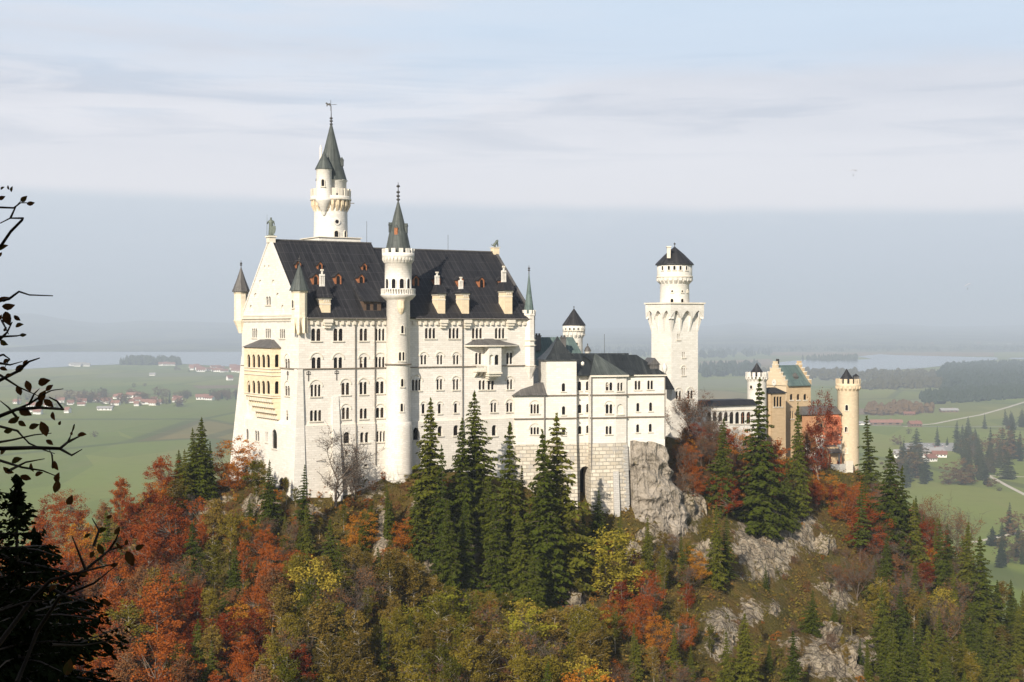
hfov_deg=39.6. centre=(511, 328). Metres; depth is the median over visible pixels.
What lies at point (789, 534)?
rock outcrop
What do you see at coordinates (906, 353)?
field
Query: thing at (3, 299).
beech branch
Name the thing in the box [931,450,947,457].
house
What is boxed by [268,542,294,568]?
birch tree
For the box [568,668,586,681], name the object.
ash tree
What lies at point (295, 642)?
birch tree
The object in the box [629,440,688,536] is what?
rock face
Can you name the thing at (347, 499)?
shrub
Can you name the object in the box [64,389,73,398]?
tree
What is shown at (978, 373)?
wood
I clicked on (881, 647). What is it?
spruce tree
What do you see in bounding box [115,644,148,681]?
beech tree
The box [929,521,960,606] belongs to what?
spruce tree
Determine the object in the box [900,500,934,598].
spruce tree
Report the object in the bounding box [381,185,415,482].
stair tower
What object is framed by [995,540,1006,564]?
spruce tree
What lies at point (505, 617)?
ash tree
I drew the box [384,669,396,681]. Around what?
ash tree
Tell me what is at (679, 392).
window
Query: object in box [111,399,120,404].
house
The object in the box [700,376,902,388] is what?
field
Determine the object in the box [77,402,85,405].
house
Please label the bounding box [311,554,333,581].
ash tree
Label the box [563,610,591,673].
ash tree
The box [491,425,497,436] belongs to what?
window
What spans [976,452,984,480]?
spruce tree
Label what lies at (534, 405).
window
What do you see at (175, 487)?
ash tree
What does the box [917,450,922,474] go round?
spruce tree
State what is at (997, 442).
tree
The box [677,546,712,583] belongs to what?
maple tree
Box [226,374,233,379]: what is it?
house
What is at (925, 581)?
birch tree
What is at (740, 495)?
maple tree
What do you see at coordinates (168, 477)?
beech tree
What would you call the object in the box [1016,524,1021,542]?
spruce tree
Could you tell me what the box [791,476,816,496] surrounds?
beech tree
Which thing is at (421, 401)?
window
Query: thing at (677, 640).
birch tree
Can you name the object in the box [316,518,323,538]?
ash tree
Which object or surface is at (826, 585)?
rock outcrop
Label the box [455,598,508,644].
birch tree
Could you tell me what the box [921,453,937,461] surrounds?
house
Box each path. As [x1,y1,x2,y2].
[80,415,233,422]
[86,430,232,434]
[903,402,1023,426]
[990,475,1023,494]
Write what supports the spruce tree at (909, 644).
on the castle hill at (751, 552)
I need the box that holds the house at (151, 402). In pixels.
[148,400,158,405]
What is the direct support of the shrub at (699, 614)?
on the castle hill at (751, 552)
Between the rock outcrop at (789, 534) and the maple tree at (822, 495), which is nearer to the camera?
the rock outcrop at (789, 534)
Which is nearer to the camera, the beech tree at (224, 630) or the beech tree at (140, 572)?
the beech tree at (224, 630)
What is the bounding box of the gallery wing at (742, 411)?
[698,398,757,447]
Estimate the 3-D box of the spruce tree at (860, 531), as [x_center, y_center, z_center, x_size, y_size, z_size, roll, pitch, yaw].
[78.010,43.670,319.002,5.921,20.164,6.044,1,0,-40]
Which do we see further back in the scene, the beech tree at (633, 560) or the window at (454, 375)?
the window at (454, 375)
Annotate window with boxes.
[264,329,270,338]
[271,430,277,449]
[278,330,285,339]
[279,478,284,489]
[284,353,289,367]
[284,380,289,396]
[309,352,322,367]
[309,379,322,397]
[309,410,322,422]
[310,329,321,341]
[332,329,344,341]
[332,352,344,367]
[333,218,339,224]
[333,230,338,236]
[339,378,351,395]
[340,403,351,419]
[342,432,351,444]
[358,329,368,341]
[358,352,369,366]
[358,377,368,395]
[359,408,368,419]
[359,432,370,443]
[373,352,385,366]
[376,329,385,341]
[376,377,385,394]
[376,403,385,418]
[376,431,384,442]
[385,278,388,289]
[390,278,396,289]
[397,351,401,361]
[398,278,404,289]
[399,378,404,387]
[399,403,403,412]
[400,325,404,333]
[401,351,405,361]
[406,278,410,289]
[410,374,422,391]
[412,428,419,440]
[419,351,428,363]
[420,401,426,414]
[424,328,436,339]
[435,351,444,363]
[435,375,444,390]
[436,401,442,414]
[448,328,460,339]
[451,351,460,363]
[451,375,460,390]
[452,400,458,413]
[452,425,458,436]
[471,328,483,339]
[475,353,480,363]
[478,380,486,390]
[487,381,495,390]
[489,399,498,412]
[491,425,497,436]
[494,328,505,339]
[505,349,513,363]
[505,376,514,390]
[505,399,513,412]
[529,400,540,414]
[529,423,540,435]
[561,406,566,415]
[576,381,582,391]
[577,404,582,413]
[604,382,613,391]
[604,400,614,414]
[604,426,612,434]
[616,383,623,391]
[634,381,641,390]
[635,403,640,412]
[646,381,653,389]
[648,402,653,411]
[674,387,682,399]
[724,413,729,421]
[729,413,734,424]
[735,412,740,424]
[741,412,745,424]
[746,412,751,424]
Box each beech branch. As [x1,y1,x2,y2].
[0,186,34,255]
[0,291,52,301]
[0,303,25,345]
[0,354,39,395]
[0,378,63,453]
[0,424,85,481]
[0,480,117,645]
[15,515,143,681]
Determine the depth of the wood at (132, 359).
8115.39 m
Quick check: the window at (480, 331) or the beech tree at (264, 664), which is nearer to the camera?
the beech tree at (264, 664)
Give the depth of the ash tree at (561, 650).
225.17 m
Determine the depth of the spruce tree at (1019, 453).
2245.18 m
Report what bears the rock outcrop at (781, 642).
on the castle hill at (751, 552)
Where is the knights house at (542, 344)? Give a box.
[533,333,580,382]
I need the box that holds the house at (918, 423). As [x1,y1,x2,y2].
[907,420,922,426]
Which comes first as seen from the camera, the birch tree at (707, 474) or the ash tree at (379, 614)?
the ash tree at (379, 614)
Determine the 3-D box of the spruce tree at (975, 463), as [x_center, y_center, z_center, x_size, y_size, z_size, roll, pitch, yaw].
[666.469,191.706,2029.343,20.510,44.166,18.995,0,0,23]
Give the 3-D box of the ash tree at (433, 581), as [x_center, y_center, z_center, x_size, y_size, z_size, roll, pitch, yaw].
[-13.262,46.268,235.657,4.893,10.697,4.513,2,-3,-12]
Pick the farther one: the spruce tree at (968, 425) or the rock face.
the spruce tree at (968, 425)
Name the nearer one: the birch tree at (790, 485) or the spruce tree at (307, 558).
the spruce tree at (307, 558)
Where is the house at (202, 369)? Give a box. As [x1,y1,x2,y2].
[196,367,205,371]
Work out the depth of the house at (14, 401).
3955.51 m
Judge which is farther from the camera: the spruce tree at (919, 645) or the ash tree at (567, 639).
the spruce tree at (919, 645)
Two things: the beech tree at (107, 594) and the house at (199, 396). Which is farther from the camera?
the house at (199, 396)
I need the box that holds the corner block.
[512,382,546,444]
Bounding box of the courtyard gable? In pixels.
[581,343,590,352]
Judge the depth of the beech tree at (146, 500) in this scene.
256.60 m
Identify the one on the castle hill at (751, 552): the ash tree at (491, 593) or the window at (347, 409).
the ash tree at (491, 593)
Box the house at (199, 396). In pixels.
[195,393,208,399]
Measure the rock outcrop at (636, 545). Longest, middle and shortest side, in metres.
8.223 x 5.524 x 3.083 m
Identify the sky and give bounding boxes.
[0,0,1023,329]
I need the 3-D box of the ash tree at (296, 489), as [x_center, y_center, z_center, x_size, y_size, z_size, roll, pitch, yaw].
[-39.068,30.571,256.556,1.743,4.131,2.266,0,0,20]
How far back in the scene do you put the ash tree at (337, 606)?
223.42 m
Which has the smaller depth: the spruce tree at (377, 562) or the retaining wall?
the spruce tree at (377, 562)
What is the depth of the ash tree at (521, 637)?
218.15 m
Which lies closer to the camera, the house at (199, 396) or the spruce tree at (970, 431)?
the spruce tree at (970, 431)
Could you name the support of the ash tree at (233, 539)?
on the castle hill at (751, 552)
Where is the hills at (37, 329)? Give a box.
[0,313,241,344]
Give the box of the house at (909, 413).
[902,411,915,414]
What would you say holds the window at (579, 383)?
in the ladies wing at (620, 397)
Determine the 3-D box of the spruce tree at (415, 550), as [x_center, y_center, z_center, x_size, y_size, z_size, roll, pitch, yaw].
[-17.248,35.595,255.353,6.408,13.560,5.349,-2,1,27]
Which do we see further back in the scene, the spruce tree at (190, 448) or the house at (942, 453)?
the house at (942, 453)
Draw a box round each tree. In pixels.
[0,474,116,681]
[0,489,128,667]
[1,526,131,681]
[20,509,84,565]
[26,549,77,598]
[30,493,92,546]
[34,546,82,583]
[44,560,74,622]
[47,489,93,542]
[49,538,116,600]
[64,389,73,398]
[64,518,103,588]
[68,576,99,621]
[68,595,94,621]
[71,393,82,401]
[74,613,142,677]
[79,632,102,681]
[80,618,113,671]
[81,575,104,620]
[81,634,142,681]
[84,393,95,401]
[88,556,138,619]
[88,580,139,665]
[90,499,114,537]
[90,510,133,595]
[94,395,101,402]
[95,539,124,588]
[100,599,161,664]
[102,618,140,681]
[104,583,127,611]
[108,476,130,520]
[108,648,146,681]
[111,595,143,641]
[112,492,143,564]
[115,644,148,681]
[118,528,167,595]
[121,394,131,403]
[123,562,148,640]
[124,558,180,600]
[126,493,195,563]
[126,632,206,681]
[128,548,176,594]
[128,595,195,664]
[129,567,196,647]
[130,505,194,579]
[132,581,184,670]
[133,526,170,597]
[135,480,180,534]
[135,486,158,525]
[137,565,168,626]
[140,455,182,502]
[152,386,166,395]
[152,457,165,489]
[153,396,164,405]
[153,628,188,680]
[159,652,203,681]
[160,388,170,396]
[161,641,195,681]
[163,450,182,492]
[163,555,209,609]
[165,477,188,532]
[166,571,185,617]
[168,652,200,681]
[173,399,181,406]
[173,496,216,549]
[174,449,198,509]
[177,522,212,589]
[179,583,212,633]
[180,617,219,668]
[183,427,199,492]
[185,417,219,503]
[186,575,206,614]
[187,619,207,681]
[196,623,223,671]
[198,586,220,645]
[201,497,232,566]
[201,536,230,593]
[201,642,222,681]
[204,605,255,680]
[206,443,218,500]
[208,657,254,681]
[208,670,230,681]
[209,435,260,488]
[214,462,245,490]
[216,510,246,569]
[216,544,248,620]
[217,601,277,661]
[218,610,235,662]
[221,517,262,555]
[223,586,243,618]
[225,584,269,634]
[227,634,259,681]
[233,537,255,592]
[238,606,270,673]
[238,667,254,681]
[239,499,255,529]
[240,459,265,504]
[242,465,250,482]
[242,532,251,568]
[244,665,282,681]
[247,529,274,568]
[248,560,291,617]
[249,524,278,576]
[249,545,286,583]
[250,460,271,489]
[255,460,283,534]
[255,633,291,680]
[258,566,293,634]
[259,516,280,538]
[259,625,321,680]
[259,652,282,681]
[265,581,296,632]
[267,548,313,590]
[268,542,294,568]
[273,555,343,633]
[273,574,291,623]
[273,612,299,655]
[273,653,307,681]
[274,598,292,637]
[275,536,289,556]
[280,560,289,595]
[281,518,308,548]
[282,478,290,504]
[283,514,287,532]
[283,554,304,596]
[283,624,309,679]
[284,553,311,630]
[286,643,318,681]
[288,465,315,546]
[290,578,324,660]
[290,599,303,627]
[291,486,299,503]
[292,525,304,552]
[295,547,311,604]
[295,603,316,676]
[298,505,317,566]
[301,597,345,680]
[301,675,313,681]
[306,648,326,681]
[308,563,330,598]
[308,589,339,681]
[309,421,388,506]
[309,632,343,681]
[310,583,377,648]
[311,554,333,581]
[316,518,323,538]
[317,518,350,587]
[317,670,336,681]
[324,599,355,669]
[328,596,345,631]
[329,542,354,609]
[330,565,363,618]
[330,581,349,623]
[332,563,391,631]
[333,649,359,681]
[334,558,351,581]
[336,605,372,680]
[338,504,347,522]
[340,454,366,502]
[340,509,380,553]
[342,657,381,681]
[343,629,375,681]
[344,543,361,574]
[349,573,359,616]
[349,615,366,632]
[350,574,396,622]
[352,528,365,588]
[353,549,373,585]
[358,510,372,552]
[358,585,378,650]
[365,500,379,529]
[368,511,377,546]
[368,548,389,604]
[369,624,382,671]
[369,667,387,681]
[371,549,405,608]
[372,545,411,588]
[374,599,384,642]
[375,625,390,681]
[378,594,403,659]
[378,600,420,652]
[378,624,433,681]
[380,567,398,609]
[381,606,415,672]
[382,484,398,544]
[384,517,417,550]
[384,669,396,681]
[385,539,394,554]
[390,500,399,535]
[390,546,407,593]
[393,614,415,681]
[396,660,431,681]
[398,553,419,617]
[398,558,430,630]
[401,397,455,549]
[401,489,433,561]
[401,661,472,681]
[404,566,427,611]
[407,603,431,647]
[410,650,437,681]
[414,592,459,663]
[415,626,439,670]
[417,638,462,681]
[419,444,459,570]
[419,575,444,623]
[420,571,431,608]
[421,585,493,662]
[426,586,468,617]
[429,499,464,599]
[431,615,462,659]
[431,672,448,681]
[434,615,458,644]
[436,655,465,681]
[440,585,455,599]
[443,617,485,680]
[445,390,502,537]
[445,418,479,547]
[449,637,488,681]
[453,495,480,591]
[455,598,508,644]
[456,624,488,681]
[457,613,517,681]
[458,588,472,621]
[465,613,490,656]
[468,590,489,631]
[468,658,517,681]
[469,590,484,609]
[472,478,494,562]
[472,590,507,625]
[474,637,507,681]
[477,422,531,590]
[477,489,515,607]
[477,620,495,662]
[478,672,490,681]
[481,627,512,681]
[483,550,491,580]
[484,592,498,617]
[487,617,562,681]
[489,620,510,681]
[490,612,514,636]
[494,636,541,681]
[497,597,547,638]
[498,592,514,618]
[500,628,542,675]
[502,600,561,676]
[506,506,529,616]
[507,652,540,681]
[511,479,559,589]
[513,466,528,543]
[515,623,547,678]
[516,548,548,627]
[518,599,526,627]
[521,429,574,608]
[522,413,611,593]
[524,603,540,627]
[527,632,572,678]
[533,653,569,681]
[534,653,544,681]
[539,606,569,648]
[540,661,551,681]
[545,644,563,680]
[547,608,566,643]
[555,607,567,632]
[557,646,573,681]
[559,664,622,681]
[560,506,584,595]
[560,659,576,681]
[561,605,596,658]
[561,653,611,681]
[562,606,574,633]
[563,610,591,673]
[567,630,611,681]
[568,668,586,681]
[571,579,583,594]
[572,603,613,645]
[577,509,593,561]
[577,524,647,606]
[582,603,595,622]
[586,491,607,544]
[587,623,615,670]
[590,607,611,650]
[597,662,638,681]
[599,596,630,637]
[600,656,623,681]
[607,610,628,653]
[609,580,631,617]
[612,512,624,561]
[618,598,655,643]
[627,569,667,632]
[627,624,644,681]
[629,552,640,565]
[632,600,662,627]
[633,559,649,593]
[639,573,670,616]
[640,517,654,580]
[642,534,655,550]
[642,610,677,673]
[643,645,660,677]
[648,620,693,661]
[648,647,660,662]
[651,551,659,578]
[652,531,672,558]
[654,545,671,590]
[654,661,702,681]
[657,611,678,663]
[659,558,672,598]
[660,530,685,559]
[661,629,686,681]
[665,386,715,451]
[668,443,700,486]
[670,536,694,590]
[671,442,705,484]
[671,466,695,491]
[671,564,703,593]
[671,601,691,637]
[671,612,699,650]
[672,434,696,460]
[676,582,695,610]
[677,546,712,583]
[679,427,696,446]
[679,541,697,567]
[680,427,688,443]
[683,467,707,496]
[685,423,711,449]
[685,644,696,680]
[689,432,713,473]
[690,397,732,446]
[691,416,725,462]
[694,437,724,468]
[698,420,718,441]
[698,467,714,487]
[698,516,713,544]
[700,502,727,590]
[701,418,735,517]
[703,472,743,515]
[704,443,731,471]
[705,623,718,657]
[707,427,719,443]
[715,428,739,455]
[715,448,745,480]
[716,632,737,681]
[719,513,738,584]
[720,427,754,477]
[728,440,745,469]
[729,424,744,447]
[729,466,750,501]
[730,613,763,681]
[732,379,794,540]
[736,460,743,483]
[758,624,764,636]
[762,437,790,497]
[762,567,769,590]
[763,455,787,481]
[763,642,773,672]
[777,462,801,529]
[778,631,807,681]
[780,459,790,475]
[780,477,797,503]
[784,643,801,661]
[785,619,799,633]
[787,403,812,516]
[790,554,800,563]
[791,428,817,492]
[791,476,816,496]
[797,589,823,637]
[803,387,838,479]
[809,471,843,499]
[810,480,825,510]
[811,480,827,502]
[818,559,861,597]
[822,631,840,648]
[824,484,873,526]
[828,484,835,505]
[828,602,838,621]
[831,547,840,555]
[837,482,849,502]
[837,634,847,644]
[838,545,879,599]
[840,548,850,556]
[841,644,850,665]
[843,490,872,516]
[843,506,894,556]
[845,613,855,635]
[846,479,872,560]
[847,482,875,513]
[854,539,884,567]
[855,416,881,492]
[857,639,864,665]
[860,466,874,514]
[861,559,893,614]
[863,449,920,567]
[863,498,877,524]
[863,587,904,658]
[863,644,873,681]
[864,577,894,626]
[865,519,900,557]
[867,478,894,495]
[867,537,896,601]
[868,480,886,513]
[868,571,932,626]
[869,494,884,513]
[870,570,891,623]
[871,615,900,679]
[875,632,901,681]
[875,659,894,681]
[878,535,928,583]
[879,450,924,478]
[881,624,904,681]
[881,653,893,681]
[889,435,903,443]
[889,585,917,659]
[890,553,905,585]
[890,612,897,648]
[894,574,911,629]
[895,465,925,571]
[895,573,913,624]
[896,562,931,592]
[896,633,922,681]
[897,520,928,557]
[897,654,908,681]
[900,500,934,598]
[901,456,914,480]
[901,458,910,487]
[901,624,915,664]
[903,588,929,653]
[904,632,917,677]
[906,444,931,464]
[906,511,942,538]
[908,428,924,452]
[908,564,927,620]
[909,672,917,681]
[911,451,919,478]
[911,587,920,638]
[911,609,925,678]
[913,436,920,455]
[913,498,920,530]
[913,583,932,639]
[916,625,939,681]
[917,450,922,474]
[917,559,937,605]
[918,452,932,480]
[918,462,928,483]
[918,494,953,539]
[918,517,949,556]
[919,655,930,681]
[921,514,927,551]
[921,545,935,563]
[922,586,959,623]
[922,594,969,652]
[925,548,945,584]
[926,517,940,558]
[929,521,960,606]
[929,609,950,667]
[929,641,941,681]
[930,527,938,575]
[933,507,985,567]
[933,575,983,620]
[934,427,939,445]
[935,639,970,681]
[938,458,978,483]
[938,473,959,483]
[938,655,950,681]
[939,650,957,681]
[940,524,958,581]
[943,465,977,483]
[944,570,964,640]
[944,601,953,643]
[947,538,970,577]
[947,560,957,604]
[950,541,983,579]
[951,422,960,438]
[952,434,960,452]
[953,603,990,664]
[955,433,985,460]
[955,522,975,612]
[956,439,961,453]
[956,635,963,681]
[957,628,971,681]
[957,649,981,681]
[958,440,971,471]
[959,424,963,440]
[959,430,972,457]
[959,580,972,633]
[960,439,965,458]
[960,536,1013,656]
[962,601,988,652]
[964,417,969,437]
[967,457,975,481]
[968,426,972,442]
[968,642,993,681]
[971,448,1000,473]
[972,635,977,669]
[974,450,984,475]
[974,657,987,681]
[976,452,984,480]
[980,622,994,681]
[981,414,987,428]
[981,438,1018,462]
[982,464,989,484]
[982,600,999,660]
[983,478,997,486]
[984,446,995,472]
[984,526,997,545]
[985,427,994,454]
[986,426,1023,456]
[987,629,997,672]
[987,660,996,681]
[991,535,1020,562]
[992,633,1022,681]
[993,581,1012,614]
[993,625,1012,654]
[994,442,1003,467]
[994,541,1006,567]
[994,580,1008,649]
[995,511,1023,535]
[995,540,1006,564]
[996,449,1018,479]
[996,522,1006,547]
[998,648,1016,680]
[999,428,1008,453]
[1002,409,1006,423]
[1002,437,1011,464]
[1002,580,1021,640]
[1003,505,1014,533]
[1006,415,1016,429]
[1006,423,1019,458]
[1008,601,1023,642]
[1008,603,1023,670]
[1012,533,1019,557]
[1014,534,1023,559]
[1015,432,1023,460]
[1015,435,1023,457]
[1015,664,1023,681]
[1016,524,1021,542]
[1018,410,1023,426]
[1019,547,1023,564]
[1019,590,1023,621]
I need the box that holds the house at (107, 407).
[96,405,113,409]
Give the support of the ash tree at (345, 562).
on the castle hill at (751, 552)
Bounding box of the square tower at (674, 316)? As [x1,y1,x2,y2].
[644,242,705,440]
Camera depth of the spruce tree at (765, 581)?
289.94 m
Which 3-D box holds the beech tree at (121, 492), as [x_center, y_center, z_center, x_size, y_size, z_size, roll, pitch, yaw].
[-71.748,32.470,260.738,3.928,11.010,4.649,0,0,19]
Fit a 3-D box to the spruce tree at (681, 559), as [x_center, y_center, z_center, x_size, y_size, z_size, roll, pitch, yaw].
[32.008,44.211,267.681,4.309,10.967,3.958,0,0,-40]
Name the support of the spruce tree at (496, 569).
on the castle hill at (751, 552)
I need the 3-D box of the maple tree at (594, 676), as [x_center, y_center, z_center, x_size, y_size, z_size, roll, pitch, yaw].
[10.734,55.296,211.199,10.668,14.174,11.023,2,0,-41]
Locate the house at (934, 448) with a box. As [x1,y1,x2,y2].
[922,446,945,453]
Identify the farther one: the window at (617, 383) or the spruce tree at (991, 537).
the spruce tree at (991, 537)
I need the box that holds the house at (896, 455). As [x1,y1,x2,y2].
[893,449,906,457]
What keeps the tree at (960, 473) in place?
on the valley floor
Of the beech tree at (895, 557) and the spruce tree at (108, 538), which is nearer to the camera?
the spruce tree at (108, 538)
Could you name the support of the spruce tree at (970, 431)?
on the valley floor
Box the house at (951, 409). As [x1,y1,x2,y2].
[938,407,958,411]
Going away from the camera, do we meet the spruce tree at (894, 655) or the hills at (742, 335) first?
the spruce tree at (894, 655)
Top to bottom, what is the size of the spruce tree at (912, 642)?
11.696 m
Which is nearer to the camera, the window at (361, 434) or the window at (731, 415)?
the window at (361, 434)
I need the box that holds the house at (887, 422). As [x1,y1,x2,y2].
[868,419,902,424]
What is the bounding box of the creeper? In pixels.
[821,414,841,453]
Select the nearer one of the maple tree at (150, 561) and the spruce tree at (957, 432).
the maple tree at (150, 561)
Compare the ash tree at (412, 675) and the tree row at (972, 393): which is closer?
the ash tree at (412, 675)
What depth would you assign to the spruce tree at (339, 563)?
235.90 m
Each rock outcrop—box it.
[180,492,196,522]
[240,492,262,507]
[257,499,280,508]
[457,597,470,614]
[563,587,582,605]
[624,540,642,555]
[635,527,652,540]
[682,492,695,517]
[684,486,706,514]
[690,522,695,528]
[695,537,719,561]
[713,628,729,643]
[717,614,731,623]
[727,630,733,645]
[764,535,776,547]
[764,557,783,571]
[770,605,776,614]
[774,527,795,537]
[777,639,787,645]
[782,550,790,562]
[814,531,828,555]
[817,621,843,640]
[818,581,832,589]
[818,643,835,655]
[826,534,835,549]
[834,641,857,667]
[862,647,876,658]
[864,635,873,641]
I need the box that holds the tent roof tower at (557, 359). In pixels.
[537,336,578,443]
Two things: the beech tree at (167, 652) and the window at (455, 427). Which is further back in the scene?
the window at (455, 427)
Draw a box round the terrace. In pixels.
[809,461,852,472]
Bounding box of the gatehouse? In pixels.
[767,359,842,467]
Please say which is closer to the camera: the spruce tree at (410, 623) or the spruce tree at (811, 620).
the spruce tree at (410, 623)
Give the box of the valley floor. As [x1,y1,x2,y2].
[0,345,1023,623]
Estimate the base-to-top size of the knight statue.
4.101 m
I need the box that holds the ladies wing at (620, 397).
[571,334,666,473]
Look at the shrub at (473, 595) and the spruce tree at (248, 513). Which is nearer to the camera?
the shrub at (473, 595)
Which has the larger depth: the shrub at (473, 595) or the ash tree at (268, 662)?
the shrub at (473, 595)
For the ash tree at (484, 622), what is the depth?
222.87 m
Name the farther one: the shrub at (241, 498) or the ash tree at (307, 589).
the shrub at (241, 498)
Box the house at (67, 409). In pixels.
[64,407,71,412]
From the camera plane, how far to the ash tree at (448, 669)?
203.76 m
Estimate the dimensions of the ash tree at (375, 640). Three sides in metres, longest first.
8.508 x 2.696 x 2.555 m
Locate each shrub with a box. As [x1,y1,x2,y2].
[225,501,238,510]
[237,494,246,503]
[332,529,341,538]
[344,497,353,506]
[361,498,372,508]
[368,480,378,490]
[397,481,411,490]
[455,588,469,605]
[465,590,487,608]
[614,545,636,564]
[697,611,711,619]
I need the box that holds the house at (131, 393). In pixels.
[126,392,140,397]
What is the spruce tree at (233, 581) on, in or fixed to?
on the castle hill at (751, 552)
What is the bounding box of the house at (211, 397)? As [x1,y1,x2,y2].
[204,395,215,399]
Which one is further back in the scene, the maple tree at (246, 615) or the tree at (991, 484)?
the tree at (991, 484)
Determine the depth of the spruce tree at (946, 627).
310.27 m
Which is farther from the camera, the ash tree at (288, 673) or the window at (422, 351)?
the window at (422, 351)
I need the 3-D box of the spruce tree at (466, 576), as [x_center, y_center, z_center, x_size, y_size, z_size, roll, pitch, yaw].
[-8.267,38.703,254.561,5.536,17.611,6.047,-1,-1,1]
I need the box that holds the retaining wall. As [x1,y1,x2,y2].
[514,443,629,516]
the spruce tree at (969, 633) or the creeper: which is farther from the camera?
the creeper
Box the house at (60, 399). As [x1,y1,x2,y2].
[56,397,64,402]
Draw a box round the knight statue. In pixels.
[267,217,275,235]
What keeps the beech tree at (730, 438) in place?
on the castle hill at (751, 552)
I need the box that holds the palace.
[229,236,535,500]
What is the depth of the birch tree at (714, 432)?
320.52 m
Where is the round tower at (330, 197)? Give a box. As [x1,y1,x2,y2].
[300,102,361,241]
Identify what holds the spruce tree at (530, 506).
on the castle hill at (751, 552)
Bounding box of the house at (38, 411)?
[35,409,42,413]
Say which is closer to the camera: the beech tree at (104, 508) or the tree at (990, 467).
the beech tree at (104, 508)
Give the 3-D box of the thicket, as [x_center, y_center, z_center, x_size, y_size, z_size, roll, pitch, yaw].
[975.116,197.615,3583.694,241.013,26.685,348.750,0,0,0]
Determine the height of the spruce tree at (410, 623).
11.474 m
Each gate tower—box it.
[745,363,767,440]
[835,369,860,470]
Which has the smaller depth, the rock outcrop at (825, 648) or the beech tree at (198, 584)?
the beech tree at (198, 584)
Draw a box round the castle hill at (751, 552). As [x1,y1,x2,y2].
[30,436,1023,681]
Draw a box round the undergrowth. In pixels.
[28,447,999,681]
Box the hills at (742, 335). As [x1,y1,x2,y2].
[0,323,1023,351]
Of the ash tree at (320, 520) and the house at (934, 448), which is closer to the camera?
the ash tree at (320, 520)
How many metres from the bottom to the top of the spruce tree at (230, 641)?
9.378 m
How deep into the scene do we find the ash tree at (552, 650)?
216.83 m
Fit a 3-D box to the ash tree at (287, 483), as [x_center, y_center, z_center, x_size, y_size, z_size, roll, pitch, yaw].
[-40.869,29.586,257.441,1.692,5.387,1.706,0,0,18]
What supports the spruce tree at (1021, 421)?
on the valley floor
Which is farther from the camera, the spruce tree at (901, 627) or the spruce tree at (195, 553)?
the spruce tree at (901, 627)
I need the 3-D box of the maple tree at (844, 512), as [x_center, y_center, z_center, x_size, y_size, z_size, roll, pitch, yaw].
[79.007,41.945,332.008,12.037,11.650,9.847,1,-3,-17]
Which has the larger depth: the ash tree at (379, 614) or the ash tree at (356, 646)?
the ash tree at (379, 614)
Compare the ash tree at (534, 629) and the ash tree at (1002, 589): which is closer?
the ash tree at (534, 629)
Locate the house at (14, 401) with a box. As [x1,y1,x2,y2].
[12,398,20,403]
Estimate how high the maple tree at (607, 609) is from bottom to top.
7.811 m
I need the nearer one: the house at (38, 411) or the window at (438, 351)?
the window at (438, 351)
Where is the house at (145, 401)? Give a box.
[140,399,161,403]
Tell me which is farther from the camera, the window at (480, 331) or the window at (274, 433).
the window at (480, 331)
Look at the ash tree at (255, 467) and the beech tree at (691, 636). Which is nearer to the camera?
the beech tree at (691, 636)
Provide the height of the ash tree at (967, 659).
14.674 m
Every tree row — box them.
[761,366,946,389]
[919,381,1023,403]
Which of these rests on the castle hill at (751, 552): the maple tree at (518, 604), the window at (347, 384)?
the maple tree at (518, 604)
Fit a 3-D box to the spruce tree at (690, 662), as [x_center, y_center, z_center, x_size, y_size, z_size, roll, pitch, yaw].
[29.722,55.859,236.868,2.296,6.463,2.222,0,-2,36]
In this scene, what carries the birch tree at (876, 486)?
on the castle hill at (751, 552)
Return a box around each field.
[94,373,236,377]
[194,385,237,387]
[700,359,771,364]
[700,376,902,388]
[770,352,993,355]
[859,408,864,414]
[904,443,953,450]
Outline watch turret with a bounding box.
[562,309,584,352]
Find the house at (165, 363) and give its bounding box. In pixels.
[162,362,169,365]
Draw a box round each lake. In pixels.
[0,352,241,368]
[771,354,997,371]
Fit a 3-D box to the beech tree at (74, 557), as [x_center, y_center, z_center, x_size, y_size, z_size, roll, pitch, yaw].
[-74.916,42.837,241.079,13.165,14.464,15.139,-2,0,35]
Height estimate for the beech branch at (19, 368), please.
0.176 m
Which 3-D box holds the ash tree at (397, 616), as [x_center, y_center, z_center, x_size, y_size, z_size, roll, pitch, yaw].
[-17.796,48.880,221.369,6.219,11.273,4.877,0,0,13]
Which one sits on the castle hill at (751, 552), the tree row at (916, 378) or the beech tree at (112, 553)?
the beech tree at (112, 553)
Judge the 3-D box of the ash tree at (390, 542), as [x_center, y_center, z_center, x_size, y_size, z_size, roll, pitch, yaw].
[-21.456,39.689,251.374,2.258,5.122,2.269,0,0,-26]
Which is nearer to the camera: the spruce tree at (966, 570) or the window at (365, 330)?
the window at (365, 330)
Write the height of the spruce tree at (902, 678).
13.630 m
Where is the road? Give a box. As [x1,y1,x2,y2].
[865,425,1002,426]
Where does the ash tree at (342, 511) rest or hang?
on the castle hill at (751, 552)
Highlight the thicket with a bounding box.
[863,399,934,415]
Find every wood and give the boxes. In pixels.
[119,354,181,364]
[583,343,772,376]
[768,343,1023,360]
[936,359,1023,388]
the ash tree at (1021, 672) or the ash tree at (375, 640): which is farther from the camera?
the ash tree at (1021, 672)

